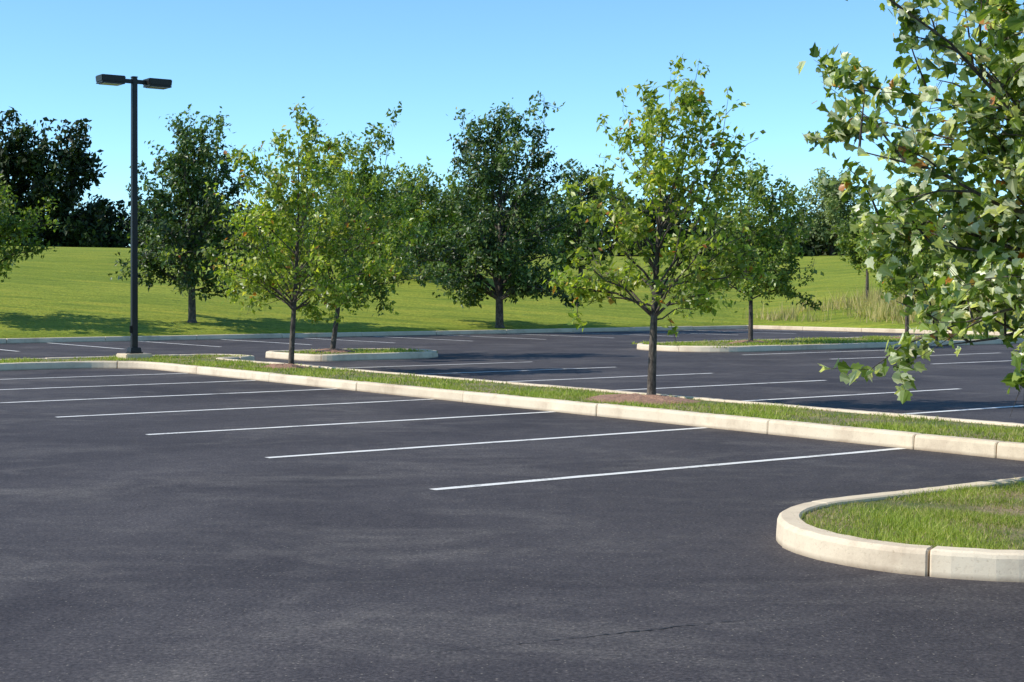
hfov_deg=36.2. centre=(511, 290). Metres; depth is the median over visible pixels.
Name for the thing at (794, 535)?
concrete kerb
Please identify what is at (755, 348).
concrete kerb
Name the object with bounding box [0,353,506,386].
grass
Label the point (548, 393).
grass
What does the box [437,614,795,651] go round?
asphalt crack
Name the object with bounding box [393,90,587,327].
oak tree
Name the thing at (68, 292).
ground
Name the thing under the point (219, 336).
concrete kerb
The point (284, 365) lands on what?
mulch bed
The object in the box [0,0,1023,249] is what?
sky
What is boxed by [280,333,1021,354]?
grass
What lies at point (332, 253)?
maple tree
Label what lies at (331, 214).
maple tree
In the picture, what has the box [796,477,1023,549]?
grass
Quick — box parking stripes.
[0,329,1022,489]
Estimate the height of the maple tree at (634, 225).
4.728 m
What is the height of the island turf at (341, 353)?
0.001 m
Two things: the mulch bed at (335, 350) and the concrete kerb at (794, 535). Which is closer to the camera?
the concrete kerb at (794, 535)
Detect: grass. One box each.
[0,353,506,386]
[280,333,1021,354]
[422,382,1023,442]
[742,276,1015,325]
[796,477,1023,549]
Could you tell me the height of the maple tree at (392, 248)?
5.999 m
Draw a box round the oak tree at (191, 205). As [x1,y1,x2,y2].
[108,104,276,322]
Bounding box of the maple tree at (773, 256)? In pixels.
[674,152,823,340]
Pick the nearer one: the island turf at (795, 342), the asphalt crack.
the asphalt crack
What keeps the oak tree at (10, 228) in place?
on the ground at (68, 292)
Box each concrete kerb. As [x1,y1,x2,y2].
[0,325,1021,343]
[0,354,1023,581]
[265,348,437,360]
[637,334,1023,351]
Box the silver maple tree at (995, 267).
[796,0,1023,415]
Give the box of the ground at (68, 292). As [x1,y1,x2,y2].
[0,246,1016,337]
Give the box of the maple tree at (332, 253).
[161,96,404,363]
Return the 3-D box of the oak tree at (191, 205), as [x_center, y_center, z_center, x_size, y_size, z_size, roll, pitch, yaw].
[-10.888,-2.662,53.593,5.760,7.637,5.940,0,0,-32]
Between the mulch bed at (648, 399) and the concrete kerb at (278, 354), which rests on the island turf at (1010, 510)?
the mulch bed at (648, 399)
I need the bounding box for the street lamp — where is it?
[95,74,171,358]
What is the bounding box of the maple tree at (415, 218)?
[369,155,480,279]
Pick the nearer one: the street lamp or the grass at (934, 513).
the grass at (934, 513)
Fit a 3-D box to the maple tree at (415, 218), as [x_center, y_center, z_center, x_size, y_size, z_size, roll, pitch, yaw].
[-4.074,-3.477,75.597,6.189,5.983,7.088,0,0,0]
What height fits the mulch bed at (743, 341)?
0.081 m
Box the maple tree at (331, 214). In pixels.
[301,167,400,267]
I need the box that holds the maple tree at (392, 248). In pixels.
[235,101,443,348]
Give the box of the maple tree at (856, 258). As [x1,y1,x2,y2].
[829,197,892,298]
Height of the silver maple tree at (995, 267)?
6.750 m
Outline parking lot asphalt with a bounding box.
[0,329,1023,681]
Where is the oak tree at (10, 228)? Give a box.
[0,174,59,282]
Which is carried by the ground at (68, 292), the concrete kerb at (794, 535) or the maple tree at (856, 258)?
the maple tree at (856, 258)
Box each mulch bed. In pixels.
[264,363,306,368]
[313,349,354,352]
[584,393,700,404]
[730,340,771,343]
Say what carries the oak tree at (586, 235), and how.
on the ground at (68, 292)
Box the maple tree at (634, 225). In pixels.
[542,54,773,394]
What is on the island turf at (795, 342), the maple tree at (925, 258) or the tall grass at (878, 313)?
the maple tree at (925, 258)
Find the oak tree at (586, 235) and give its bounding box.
[534,158,617,278]
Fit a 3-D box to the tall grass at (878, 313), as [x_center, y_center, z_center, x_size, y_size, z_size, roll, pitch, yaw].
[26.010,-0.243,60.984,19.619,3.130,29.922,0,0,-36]
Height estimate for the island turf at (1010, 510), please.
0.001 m
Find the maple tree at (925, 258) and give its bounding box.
[849,177,955,331]
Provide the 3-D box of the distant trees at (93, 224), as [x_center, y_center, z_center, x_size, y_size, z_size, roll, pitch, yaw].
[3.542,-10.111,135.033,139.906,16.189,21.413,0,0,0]
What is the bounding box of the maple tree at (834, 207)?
[786,167,872,255]
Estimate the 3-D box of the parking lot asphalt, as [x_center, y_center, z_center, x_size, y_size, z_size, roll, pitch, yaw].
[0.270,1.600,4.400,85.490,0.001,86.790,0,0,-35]
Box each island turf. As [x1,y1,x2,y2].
[14,355,1023,549]
[286,350,421,354]
[667,335,1018,345]
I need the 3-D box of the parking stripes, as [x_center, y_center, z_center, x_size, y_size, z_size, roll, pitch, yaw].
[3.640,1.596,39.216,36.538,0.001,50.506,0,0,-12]
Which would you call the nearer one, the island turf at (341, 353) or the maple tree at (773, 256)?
the island turf at (341, 353)
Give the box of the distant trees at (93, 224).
[0,106,1017,256]
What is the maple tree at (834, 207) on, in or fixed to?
on the ground at (68, 292)
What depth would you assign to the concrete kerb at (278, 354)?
35.85 m

